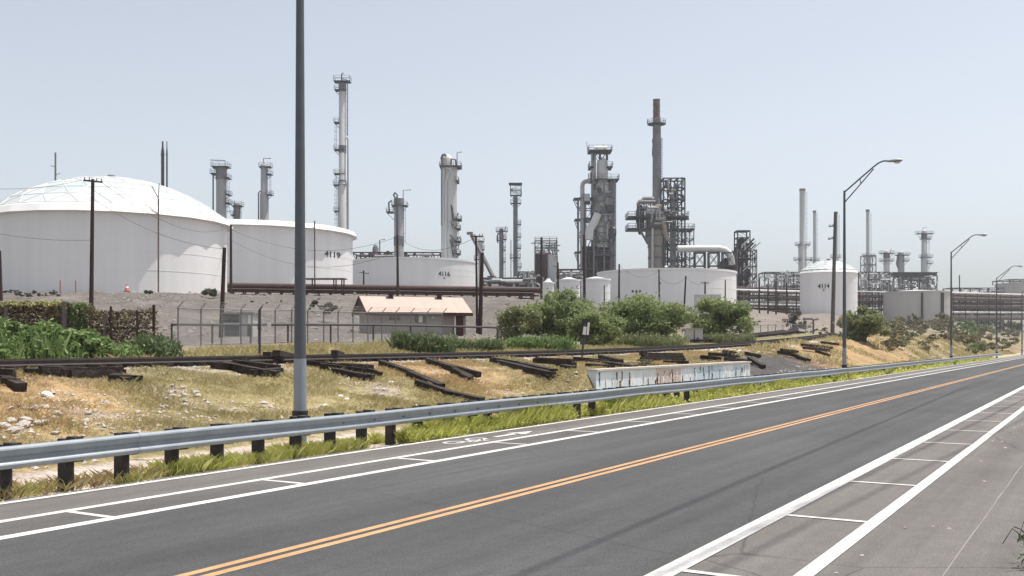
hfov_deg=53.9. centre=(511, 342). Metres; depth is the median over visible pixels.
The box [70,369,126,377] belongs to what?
railway sleeper
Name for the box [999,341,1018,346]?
scrub bush
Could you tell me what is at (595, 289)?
storage tank
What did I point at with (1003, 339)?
scrub bush
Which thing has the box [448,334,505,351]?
reed clump
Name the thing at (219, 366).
railway sleeper
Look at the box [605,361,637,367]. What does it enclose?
railway sleeper
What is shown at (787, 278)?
process unit
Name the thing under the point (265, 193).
distillation column
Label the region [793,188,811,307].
smoke stack
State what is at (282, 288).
pipe rack
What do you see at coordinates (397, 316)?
window
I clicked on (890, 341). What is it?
scrub bush
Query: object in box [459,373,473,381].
railway sleeper
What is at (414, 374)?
railway sleeper
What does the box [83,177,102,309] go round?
utility pole
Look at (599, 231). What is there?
cracking unit
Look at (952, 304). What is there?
pipe rack
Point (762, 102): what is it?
sky
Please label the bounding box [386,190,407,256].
distillation column
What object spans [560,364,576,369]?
railway sleeper
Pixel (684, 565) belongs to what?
lane line
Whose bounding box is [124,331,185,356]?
reed clump
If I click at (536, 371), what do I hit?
railway sleeper
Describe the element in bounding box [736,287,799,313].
pipe rack
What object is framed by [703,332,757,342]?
reed clump
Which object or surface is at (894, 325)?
scrub bush
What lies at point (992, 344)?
scrub bush
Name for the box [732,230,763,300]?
reactor tower
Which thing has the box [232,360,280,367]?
railway sleeper
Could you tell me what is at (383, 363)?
railway sleeper
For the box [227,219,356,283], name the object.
storage tank
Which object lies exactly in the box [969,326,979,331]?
scrub bush
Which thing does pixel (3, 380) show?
railway sleeper
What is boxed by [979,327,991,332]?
scrub bush
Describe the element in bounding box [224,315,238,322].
window
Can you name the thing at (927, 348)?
scrub bush
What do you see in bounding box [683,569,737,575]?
cross line
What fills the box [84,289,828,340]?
slope rubble
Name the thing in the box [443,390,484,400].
railway sleeper
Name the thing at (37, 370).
railway sleeper
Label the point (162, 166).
smoke stack
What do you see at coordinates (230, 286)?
utility pole
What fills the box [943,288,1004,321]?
process unit
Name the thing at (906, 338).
scrub bush
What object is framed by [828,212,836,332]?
utility pole
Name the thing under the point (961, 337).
scrub bush
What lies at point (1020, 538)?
weed
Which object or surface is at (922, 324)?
scrub bush
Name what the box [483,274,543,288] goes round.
process unit
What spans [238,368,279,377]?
railway sleeper
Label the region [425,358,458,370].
railway sleeper
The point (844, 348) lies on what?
street light
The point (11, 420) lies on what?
rock
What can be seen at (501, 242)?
distillation column
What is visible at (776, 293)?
utility pole
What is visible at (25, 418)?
rock
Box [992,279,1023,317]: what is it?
storage tank
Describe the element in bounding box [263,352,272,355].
railway sleeper
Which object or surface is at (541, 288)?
utility pole
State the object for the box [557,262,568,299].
utility pole
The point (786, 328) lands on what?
chain link fence
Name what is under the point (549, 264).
reactor tower
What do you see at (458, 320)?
door
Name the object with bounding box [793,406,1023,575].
lane line
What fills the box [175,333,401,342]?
kerb wall
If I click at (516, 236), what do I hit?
distillation column
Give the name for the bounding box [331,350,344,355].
railway sleeper
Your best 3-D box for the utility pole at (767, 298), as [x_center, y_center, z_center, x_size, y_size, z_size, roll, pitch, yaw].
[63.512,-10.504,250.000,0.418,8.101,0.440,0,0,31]
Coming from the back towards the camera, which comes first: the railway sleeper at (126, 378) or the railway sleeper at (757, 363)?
the railway sleeper at (757, 363)
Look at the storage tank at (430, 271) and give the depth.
273.93 m
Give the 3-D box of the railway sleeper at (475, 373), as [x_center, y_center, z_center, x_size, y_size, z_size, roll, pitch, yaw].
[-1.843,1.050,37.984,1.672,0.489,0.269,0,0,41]
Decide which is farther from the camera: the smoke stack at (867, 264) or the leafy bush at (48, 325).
the smoke stack at (867, 264)
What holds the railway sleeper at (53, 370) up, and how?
on the ground at (775, 364)
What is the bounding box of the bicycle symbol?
[442,438,486,443]
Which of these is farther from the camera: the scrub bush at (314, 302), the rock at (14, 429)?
the scrub bush at (314, 302)
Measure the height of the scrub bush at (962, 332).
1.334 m
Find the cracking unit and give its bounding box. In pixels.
[573,142,619,277]
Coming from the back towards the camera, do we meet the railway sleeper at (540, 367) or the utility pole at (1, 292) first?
the utility pole at (1, 292)
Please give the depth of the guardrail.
18.50 m
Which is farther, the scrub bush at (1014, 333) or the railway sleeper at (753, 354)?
the scrub bush at (1014, 333)
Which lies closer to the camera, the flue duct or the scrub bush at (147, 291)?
the scrub bush at (147, 291)
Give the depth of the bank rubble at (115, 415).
23.15 m
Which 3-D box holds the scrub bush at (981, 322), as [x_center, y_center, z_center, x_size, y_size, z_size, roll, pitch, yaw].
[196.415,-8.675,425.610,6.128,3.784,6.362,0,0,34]
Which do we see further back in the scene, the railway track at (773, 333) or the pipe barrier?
the railway track at (773, 333)
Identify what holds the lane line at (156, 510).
on the buffer strip
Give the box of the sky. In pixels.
[0,0,1023,320]
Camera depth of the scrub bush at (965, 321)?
276.59 m
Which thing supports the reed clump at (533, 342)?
on the ground at (775, 364)
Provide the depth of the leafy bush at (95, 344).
32.52 m
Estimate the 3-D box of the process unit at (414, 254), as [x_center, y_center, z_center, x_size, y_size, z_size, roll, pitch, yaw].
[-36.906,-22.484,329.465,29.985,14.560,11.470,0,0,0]
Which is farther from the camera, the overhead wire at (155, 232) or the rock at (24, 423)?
the overhead wire at (155, 232)
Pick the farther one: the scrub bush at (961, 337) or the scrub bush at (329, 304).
the scrub bush at (961, 337)
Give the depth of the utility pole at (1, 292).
89.91 m
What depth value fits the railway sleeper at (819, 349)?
82.22 m
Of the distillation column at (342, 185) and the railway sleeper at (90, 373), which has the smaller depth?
the railway sleeper at (90, 373)
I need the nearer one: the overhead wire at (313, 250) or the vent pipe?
the overhead wire at (313, 250)
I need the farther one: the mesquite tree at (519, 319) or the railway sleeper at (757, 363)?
the mesquite tree at (519, 319)
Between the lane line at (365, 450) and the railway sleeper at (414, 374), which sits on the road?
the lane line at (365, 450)
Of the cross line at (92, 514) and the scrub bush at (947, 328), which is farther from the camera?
the scrub bush at (947, 328)
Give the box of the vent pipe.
[372,239,384,253]
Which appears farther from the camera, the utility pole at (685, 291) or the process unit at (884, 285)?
the process unit at (884, 285)
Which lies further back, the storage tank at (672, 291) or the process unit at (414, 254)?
the process unit at (414, 254)
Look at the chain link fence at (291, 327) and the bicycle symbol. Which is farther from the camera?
the chain link fence at (291, 327)
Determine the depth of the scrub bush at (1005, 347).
190.35 m
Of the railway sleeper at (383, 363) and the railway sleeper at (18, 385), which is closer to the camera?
the railway sleeper at (18, 385)
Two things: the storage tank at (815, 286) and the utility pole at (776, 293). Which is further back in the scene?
the storage tank at (815, 286)
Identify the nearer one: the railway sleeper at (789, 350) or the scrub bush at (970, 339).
the railway sleeper at (789, 350)
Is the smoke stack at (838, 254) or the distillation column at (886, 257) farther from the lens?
the smoke stack at (838, 254)
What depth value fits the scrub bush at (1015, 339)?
221.34 m
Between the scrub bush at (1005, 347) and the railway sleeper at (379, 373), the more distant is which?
the scrub bush at (1005, 347)
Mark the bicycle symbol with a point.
(483, 439)
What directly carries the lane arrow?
on the road
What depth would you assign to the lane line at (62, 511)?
16.59 m
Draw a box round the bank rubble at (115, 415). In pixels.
[0,349,847,471]
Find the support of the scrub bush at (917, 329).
on the ground at (775, 364)
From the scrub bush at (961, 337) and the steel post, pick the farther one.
the scrub bush at (961, 337)
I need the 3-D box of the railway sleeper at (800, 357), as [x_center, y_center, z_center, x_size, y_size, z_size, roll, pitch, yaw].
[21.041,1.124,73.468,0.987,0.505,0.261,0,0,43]
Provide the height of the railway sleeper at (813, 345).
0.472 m
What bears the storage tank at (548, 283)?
on the ground at (775, 364)
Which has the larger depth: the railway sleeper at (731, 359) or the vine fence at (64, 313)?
the railway sleeper at (731, 359)
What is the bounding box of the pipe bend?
[803,317,813,333]
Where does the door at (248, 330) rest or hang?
in the guard booth
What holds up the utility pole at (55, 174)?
on the ground at (775, 364)
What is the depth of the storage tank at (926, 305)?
291.80 m
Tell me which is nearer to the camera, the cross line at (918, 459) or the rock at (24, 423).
the cross line at (918, 459)
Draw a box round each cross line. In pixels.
[70,511,112,517]
[265,479,301,483]
[397,458,433,460]
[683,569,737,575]
[787,514,866,521]
[850,481,915,485]
[893,458,947,461]
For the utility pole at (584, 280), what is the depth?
159.85 m
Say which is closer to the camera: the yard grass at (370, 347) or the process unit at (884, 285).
the yard grass at (370, 347)
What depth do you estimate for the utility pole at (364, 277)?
199.85 m
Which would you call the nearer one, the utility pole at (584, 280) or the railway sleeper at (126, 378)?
the railway sleeper at (126, 378)
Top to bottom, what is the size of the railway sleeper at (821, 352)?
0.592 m
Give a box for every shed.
[694,294,709,311]
[710,294,720,299]
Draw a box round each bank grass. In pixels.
[0,345,796,468]
[748,332,1017,366]
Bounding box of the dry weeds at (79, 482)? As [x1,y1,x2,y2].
[0,464,178,500]
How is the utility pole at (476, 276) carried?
on the ground at (775, 364)
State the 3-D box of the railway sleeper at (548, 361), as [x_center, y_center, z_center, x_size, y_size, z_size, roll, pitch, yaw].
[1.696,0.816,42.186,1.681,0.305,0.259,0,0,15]
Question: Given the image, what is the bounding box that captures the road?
[0,355,1023,575]
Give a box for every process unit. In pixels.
[353,251,440,258]
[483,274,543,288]
[518,270,533,276]
[556,269,582,298]
[758,270,799,310]
[858,272,893,312]
[885,272,938,290]
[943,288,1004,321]
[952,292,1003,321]
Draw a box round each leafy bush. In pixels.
[0,316,35,353]
[20,318,80,351]
[73,326,112,357]
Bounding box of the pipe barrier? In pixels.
[171,323,498,343]
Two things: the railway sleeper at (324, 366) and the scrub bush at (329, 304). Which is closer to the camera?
the railway sleeper at (324, 366)
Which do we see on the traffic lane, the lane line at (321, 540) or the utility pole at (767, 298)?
the lane line at (321, 540)
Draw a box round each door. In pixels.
[247,316,251,336]
[454,316,462,335]
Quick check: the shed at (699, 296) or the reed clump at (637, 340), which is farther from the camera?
the shed at (699, 296)
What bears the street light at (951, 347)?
on the ground at (775, 364)
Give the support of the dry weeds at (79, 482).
on the ground at (775, 364)
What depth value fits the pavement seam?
11.26 m
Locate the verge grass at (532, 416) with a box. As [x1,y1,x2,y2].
[367,356,993,443]
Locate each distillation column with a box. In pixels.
[210,160,231,218]
[230,200,243,218]
[258,158,273,219]
[333,73,350,228]
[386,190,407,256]
[439,152,461,258]
[474,237,483,285]
[496,227,507,276]
[509,183,521,276]
[878,250,894,280]
[894,251,910,287]
[915,227,933,288]
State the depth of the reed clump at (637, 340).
74.55 m
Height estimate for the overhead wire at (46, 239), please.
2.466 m
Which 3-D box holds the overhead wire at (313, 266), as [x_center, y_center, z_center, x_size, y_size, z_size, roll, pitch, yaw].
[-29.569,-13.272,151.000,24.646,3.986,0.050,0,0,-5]
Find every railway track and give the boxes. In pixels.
[0,332,840,370]
[690,330,804,341]
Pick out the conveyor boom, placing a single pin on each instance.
(487, 265)
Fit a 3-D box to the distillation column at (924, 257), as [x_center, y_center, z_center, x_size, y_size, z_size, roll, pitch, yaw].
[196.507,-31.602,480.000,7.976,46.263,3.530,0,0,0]
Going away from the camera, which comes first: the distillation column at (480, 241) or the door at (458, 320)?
the door at (458, 320)
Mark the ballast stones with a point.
(445, 359)
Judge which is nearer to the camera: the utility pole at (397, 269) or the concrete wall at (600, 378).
the concrete wall at (600, 378)
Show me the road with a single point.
(958, 499)
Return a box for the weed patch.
[0,435,375,500]
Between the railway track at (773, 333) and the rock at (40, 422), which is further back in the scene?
the railway track at (773, 333)
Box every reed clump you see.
[0,325,37,358]
[23,325,86,358]
[107,339,146,356]
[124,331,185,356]
[385,329,457,352]
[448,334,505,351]
[504,334,579,350]
[600,332,691,346]
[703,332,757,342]
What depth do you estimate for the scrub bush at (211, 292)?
119.60 m
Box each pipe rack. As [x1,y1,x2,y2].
[227,283,538,299]
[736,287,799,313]
[771,295,1008,327]
[858,291,882,314]
[952,292,1023,329]
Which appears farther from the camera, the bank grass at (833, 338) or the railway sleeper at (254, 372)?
the bank grass at (833, 338)
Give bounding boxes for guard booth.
[222,312,263,337]
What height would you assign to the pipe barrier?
1.666 m
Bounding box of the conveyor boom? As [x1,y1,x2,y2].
[467,232,495,276]
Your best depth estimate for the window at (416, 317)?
86.40 m
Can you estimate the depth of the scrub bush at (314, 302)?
104.79 m
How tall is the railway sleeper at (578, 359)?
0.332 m
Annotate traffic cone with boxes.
[123,284,130,291]
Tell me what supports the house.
on the ground at (775, 364)
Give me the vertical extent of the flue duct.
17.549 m
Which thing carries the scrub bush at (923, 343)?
on the ground at (775, 364)
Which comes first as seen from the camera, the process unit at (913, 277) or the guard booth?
the guard booth
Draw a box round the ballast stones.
[126,338,826,369]
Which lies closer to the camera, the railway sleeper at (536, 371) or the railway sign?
the railway sleeper at (536, 371)
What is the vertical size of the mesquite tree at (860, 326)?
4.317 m
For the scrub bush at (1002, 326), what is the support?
on the ground at (775, 364)
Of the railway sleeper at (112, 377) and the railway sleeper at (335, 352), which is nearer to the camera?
the railway sleeper at (112, 377)
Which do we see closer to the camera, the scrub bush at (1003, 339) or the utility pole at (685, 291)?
the utility pole at (685, 291)
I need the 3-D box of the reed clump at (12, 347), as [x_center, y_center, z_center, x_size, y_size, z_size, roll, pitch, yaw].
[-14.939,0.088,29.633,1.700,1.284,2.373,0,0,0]
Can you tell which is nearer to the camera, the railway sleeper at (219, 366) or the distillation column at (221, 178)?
the railway sleeper at (219, 366)
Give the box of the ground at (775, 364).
[0,290,1023,500]
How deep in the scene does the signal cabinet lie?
86.20 m
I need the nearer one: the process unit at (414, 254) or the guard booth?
the guard booth
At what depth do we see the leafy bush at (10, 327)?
30.20 m
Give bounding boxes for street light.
[292,0,307,441]
[842,158,901,367]
[950,233,986,357]
[995,265,1022,357]
[1021,291,1023,354]
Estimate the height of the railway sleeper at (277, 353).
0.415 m
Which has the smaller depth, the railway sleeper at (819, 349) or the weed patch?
the weed patch
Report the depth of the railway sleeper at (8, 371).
23.67 m
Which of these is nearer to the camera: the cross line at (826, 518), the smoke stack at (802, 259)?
the cross line at (826, 518)
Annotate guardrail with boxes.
[0,353,1001,499]
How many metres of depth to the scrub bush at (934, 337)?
142.98 m
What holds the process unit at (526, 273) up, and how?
on the ground at (775, 364)
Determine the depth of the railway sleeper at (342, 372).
32.69 m
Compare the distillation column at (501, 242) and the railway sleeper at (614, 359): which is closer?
the railway sleeper at (614, 359)
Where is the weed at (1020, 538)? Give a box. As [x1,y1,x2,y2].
[1003,521,1023,567]
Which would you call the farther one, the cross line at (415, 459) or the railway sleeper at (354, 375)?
the railway sleeper at (354, 375)
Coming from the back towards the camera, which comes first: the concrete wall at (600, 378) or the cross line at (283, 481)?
the concrete wall at (600, 378)
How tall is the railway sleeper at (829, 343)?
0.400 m
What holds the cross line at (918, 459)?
on the road
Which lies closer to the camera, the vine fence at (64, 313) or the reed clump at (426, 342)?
the vine fence at (64, 313)
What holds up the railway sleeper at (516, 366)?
on the ground at (775, 364)
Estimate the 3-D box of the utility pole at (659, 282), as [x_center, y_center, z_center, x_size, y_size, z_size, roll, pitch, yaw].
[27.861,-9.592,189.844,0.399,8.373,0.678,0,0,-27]
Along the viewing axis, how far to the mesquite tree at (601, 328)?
72.06 m
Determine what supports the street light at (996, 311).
on the ground at (775, 364)
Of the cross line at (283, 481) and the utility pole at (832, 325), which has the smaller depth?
the cross line at (283, 481)
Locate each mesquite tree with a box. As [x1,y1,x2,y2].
[494,303,545,341]
[523,286,603,341]
[563,307,626,345]
[596,291,699,337]
[687,295,756,335]
[836,305,891,342]
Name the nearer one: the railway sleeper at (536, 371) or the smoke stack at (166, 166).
the railway sleeper at (536, 371)
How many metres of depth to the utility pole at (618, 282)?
179.86 m
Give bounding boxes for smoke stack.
[161,141,164,185]
[166,144,167,186]
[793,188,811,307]
[810,210,819,262]
[830,212,840,260]
[860,209,875,299]
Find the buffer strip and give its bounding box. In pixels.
[0,356,1023,535]
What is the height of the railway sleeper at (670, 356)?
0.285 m
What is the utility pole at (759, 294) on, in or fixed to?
on the ground at (775, 364)
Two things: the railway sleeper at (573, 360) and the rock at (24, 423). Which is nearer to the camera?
the rock at (24, 423)
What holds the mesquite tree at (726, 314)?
on the ground at (775, 364)
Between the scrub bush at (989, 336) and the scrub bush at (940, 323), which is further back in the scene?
the scrub bush at (940, 323)
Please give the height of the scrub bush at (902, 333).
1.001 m
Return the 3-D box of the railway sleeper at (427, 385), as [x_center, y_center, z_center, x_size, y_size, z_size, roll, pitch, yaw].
[-2.565,1.476,32.442,1.481,0.514,0.256,0,0,41]
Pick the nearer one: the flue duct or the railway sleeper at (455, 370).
the railway sleeper at (455, 370)
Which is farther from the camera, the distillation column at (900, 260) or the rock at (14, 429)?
the distillation column at (900, 260)
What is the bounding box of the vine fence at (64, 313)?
[0,299,159,344]
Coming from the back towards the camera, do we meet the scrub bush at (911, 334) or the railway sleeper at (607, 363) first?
the scrub bush at (911, 334)
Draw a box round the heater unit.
[625,99,694,267]
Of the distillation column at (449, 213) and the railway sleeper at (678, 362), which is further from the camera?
the distillation column at (449, 213)
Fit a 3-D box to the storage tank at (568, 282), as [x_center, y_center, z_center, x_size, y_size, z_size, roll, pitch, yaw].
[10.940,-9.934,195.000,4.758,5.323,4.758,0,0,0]
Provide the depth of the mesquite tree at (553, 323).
75.82 m
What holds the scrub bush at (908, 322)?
on the ground at (775, 364)
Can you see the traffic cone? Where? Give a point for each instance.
(126, 288)
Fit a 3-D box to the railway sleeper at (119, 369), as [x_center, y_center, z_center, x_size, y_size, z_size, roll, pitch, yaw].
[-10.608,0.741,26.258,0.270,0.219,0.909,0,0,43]
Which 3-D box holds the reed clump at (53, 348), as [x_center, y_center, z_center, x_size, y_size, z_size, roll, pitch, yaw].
[-14.100,0.100,30.823,1.653,1.260,2.031,0,0,0]
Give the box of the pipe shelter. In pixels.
[306,278,346,295]
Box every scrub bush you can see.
[144,290,153,293]
[201,288,217,296]
[309,300,318,306]
[319,301,338,313]
[623,359,658,365]
[722,349,743,357]
[786,309,807,329]
[880,338,899,345]
[884,326,903,335]
[886,319,902,325]
[890,323,901,330]
[895,316,905,324]
[896,340,906,346]
[897,329,908,335]
[898,335,911,340]
[904,331,918,336]
[905,314,922,324]
[909,327,924,331]
[911,320,931,329]
[917,341,930,345]
[919,346,930,350]
[925,323,940,330]
[925,333,939,338]
[927,314,949,323]
[935,322,952,329]
[940,326,957,332]
[949,333,965,341]
[954,331,967,336]
[957,319,971,325]
[962,337,975,343]
[965,341,989,353]
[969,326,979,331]
[974,320,984,324]
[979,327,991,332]
[983,333,992,339]
[987,342,1001,348]
[991,321,1008,329]
[993,337,1007,341]
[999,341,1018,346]
[1000,345,1009,351]
[1001,338,1020,344]
[1006,328,1020,335]
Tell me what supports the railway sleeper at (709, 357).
on the ground at (775, 364)
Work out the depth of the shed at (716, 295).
200.00 m
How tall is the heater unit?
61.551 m
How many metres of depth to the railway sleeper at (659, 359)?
50.90 m
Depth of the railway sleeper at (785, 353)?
73.63 m
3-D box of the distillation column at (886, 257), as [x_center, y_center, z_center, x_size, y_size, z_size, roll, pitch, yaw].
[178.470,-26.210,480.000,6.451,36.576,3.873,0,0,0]
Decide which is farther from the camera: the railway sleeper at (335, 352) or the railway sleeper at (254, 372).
the railway sleeper at (335, 352)
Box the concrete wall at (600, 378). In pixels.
[586,361,750,388]
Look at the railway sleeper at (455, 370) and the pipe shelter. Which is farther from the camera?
the pipe shelter
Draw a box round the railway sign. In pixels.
[580,319,589,356]
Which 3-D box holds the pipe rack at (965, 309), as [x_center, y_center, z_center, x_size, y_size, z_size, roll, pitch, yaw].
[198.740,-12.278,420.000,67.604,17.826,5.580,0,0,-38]
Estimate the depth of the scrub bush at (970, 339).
160.62 m
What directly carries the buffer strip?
on the road
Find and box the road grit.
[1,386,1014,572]
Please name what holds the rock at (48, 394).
on the ground at (775, 364)
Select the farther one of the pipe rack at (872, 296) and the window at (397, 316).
the pipe rack at (872, 296)
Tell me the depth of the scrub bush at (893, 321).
228.44 m
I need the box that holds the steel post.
[258,307,262,353]
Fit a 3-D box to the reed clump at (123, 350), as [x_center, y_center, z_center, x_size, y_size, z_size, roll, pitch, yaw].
[-13.086,0.292,33.731,1.831,0.826,1.955,0,0,0]
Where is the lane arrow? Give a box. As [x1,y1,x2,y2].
[493,431,531,436]
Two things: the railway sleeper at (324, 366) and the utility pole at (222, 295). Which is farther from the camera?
the utility pole at (222, 295)
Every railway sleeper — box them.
[0,368,15,376]
[0,375,26,391]
[0,377,20,385]
[23,368,69,377]
[38,366,99,374]
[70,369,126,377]
[89,366,123,373]
[108,374,142,381]
[110,373,132,382]
[210,362,229,369]
[221,361,269,376]
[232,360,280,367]
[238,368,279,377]
[247,367,283,376]
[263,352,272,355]
[272,350,293,356]
[306,360,352,366]
[320,363,365,369]
[330,368,366,380]
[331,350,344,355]
[341,363,373,368]
[347,372,374,380]
[352,367,376,373]
[367,368,382,376]
[378,360,413,373]
[406,371,444,387]
[414,380,449,393]
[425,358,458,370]
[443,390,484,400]
[450,367,473,376]
[452,364,481,376]
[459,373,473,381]
[489,357,527,362]
[496,360,531,369]
[517,362,557,374]
[522,366,555,377]
[533,358,572,364]
[535,357,574,361]
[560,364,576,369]
[573,357,609,361]
[584,359,612,364]
[585,363,614,367]
[598,355,623,362]
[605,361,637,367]
[639,352,682,355]
[640,357,685,360]
[641,355,684,357]
[663,360,688,363]
[700,355,721,359]
[708,352,734,356]
[724,357,747,361]
[744,352,760,357]
[747,357,765,368]
[777,351,799,356]
[780,348,798,352]
[794,354,806,360]
[803,347,829,351]
[810,344,832,348]
[815,350,830,355]
[820,341,839,345]
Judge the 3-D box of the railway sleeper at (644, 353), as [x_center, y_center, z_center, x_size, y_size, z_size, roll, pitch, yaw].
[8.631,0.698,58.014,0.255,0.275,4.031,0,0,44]
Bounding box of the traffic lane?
[0,358,1023,575]
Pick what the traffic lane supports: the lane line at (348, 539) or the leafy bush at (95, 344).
the lane line at (348, 539)
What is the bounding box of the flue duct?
[677,245,736,299]
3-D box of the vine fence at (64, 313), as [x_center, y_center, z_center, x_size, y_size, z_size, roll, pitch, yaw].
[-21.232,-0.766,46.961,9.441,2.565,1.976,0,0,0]
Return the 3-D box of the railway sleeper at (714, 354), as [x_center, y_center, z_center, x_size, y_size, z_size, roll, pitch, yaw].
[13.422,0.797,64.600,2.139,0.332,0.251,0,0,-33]
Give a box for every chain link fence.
[177,301,446,344]
[753,322,812,337]
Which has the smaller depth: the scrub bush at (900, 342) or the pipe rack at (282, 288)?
the scrub bush at (900, 342)
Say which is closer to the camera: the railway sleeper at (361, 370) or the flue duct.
the railway sleeper at (361, 370)
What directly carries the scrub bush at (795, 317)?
on the ground at (775, 364)
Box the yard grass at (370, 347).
[12,337,639,358]
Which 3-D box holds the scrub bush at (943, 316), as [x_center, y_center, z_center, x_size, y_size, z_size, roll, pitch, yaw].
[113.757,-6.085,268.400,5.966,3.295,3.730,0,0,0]
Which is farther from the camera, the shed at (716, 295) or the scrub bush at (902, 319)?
the scrub bush at (902, 319)
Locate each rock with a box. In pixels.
[0,422,10,427]
[4,417,16,422]
[5,426,22,433]
[14,420,30,427]
[18,416,33,422]
[33,419,48,424]
[41,391,53,397]
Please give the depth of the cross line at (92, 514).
12.25 m
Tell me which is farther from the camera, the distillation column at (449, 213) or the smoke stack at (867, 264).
the smoke stack at (867, 264)
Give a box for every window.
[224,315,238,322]
[389,315,399,319]
[415,316,425,322]
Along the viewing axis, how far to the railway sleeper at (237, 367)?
30.33 m
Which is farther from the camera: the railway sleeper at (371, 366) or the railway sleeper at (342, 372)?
the railway sleeper at (371, 366)
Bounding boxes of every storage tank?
[0,175,232,293]
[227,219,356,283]
[353,257,475,285]
[543,278,554,297]
[556,277,579,298]
[580,277,610,303]
[597,266,736,309]
[799,259,857,315]
[882,287,949,322]
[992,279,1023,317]
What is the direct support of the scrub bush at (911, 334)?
on the ground at (775, 364)
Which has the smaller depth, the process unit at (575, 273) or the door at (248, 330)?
the door at (248, 330)
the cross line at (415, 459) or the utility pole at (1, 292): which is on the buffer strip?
the cross line at (415, 459)
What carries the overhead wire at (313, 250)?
attached to the utility pole at (230, 286)
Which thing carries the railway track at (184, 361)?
on the ground at (775, 364)
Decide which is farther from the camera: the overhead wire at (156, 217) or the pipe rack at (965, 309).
the pipe rack at (965, 309)
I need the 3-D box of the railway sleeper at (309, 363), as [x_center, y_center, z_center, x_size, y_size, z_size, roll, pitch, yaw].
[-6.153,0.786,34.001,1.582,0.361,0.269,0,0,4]
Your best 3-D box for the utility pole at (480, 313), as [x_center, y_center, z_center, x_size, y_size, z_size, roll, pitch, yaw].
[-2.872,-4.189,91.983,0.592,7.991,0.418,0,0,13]
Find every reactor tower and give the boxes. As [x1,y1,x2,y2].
[531,237,559,292]
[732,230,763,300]
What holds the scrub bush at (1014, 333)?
on the ground at (775, 364)
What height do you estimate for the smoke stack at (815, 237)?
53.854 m
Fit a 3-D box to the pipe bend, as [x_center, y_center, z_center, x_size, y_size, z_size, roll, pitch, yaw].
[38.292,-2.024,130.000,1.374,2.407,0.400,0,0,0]
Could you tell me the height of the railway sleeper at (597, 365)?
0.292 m
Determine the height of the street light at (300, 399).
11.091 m
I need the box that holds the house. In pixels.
[353,293,472,335]
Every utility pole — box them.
[0,251,2,300]
[52,152,59,180]
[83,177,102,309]
[219,247,225,336]
[229,224,231,293]
[359,270,368,284]
[396,235,398,295]
[471,234,482,332]
[478,253,483,334]
[540,237,542,298]
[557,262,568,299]
[583,235,585,300]
[618,264,619,306]
[658,269,660,305]
[683,276,686,311]
[759,277,759,312]
[767,284,768,313]
[775,273,776,314]
[786,283,787,314]
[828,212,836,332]
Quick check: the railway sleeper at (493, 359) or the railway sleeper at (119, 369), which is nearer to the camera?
the railway sleeper at (119, 369)
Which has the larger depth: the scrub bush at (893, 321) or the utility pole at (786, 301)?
the utility pole at (786, 301)
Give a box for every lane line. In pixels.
[0,355,1019,504]
[0,356,1022,522]
[0,358,1019,539]
[175,364,1022,575]
[201,365,1020,575]
[657,387,1023,575]
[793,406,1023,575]
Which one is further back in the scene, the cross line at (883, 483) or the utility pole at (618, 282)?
the utility pole at (618, 282)
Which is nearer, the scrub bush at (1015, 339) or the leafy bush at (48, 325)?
the leafy bush at (48, 325)
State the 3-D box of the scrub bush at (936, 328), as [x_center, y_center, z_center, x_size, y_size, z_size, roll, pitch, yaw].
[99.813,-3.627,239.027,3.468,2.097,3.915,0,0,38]
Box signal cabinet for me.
[683,328,703,342]
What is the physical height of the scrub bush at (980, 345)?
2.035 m
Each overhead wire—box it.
[2,234,81,240]
[94,199,220,248]
[103,183,225,231]
[233,230,395,250]
[233,241,395,266]
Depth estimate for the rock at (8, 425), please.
19.43 m
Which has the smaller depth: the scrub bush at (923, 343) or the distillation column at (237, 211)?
the scrub bush at (923, 343)
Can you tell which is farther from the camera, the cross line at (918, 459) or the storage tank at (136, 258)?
the storage tank at (136, 258)
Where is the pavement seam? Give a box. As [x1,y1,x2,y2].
[942,463,1023,575]
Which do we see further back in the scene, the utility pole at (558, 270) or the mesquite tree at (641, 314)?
the utility pole at (558, 270)

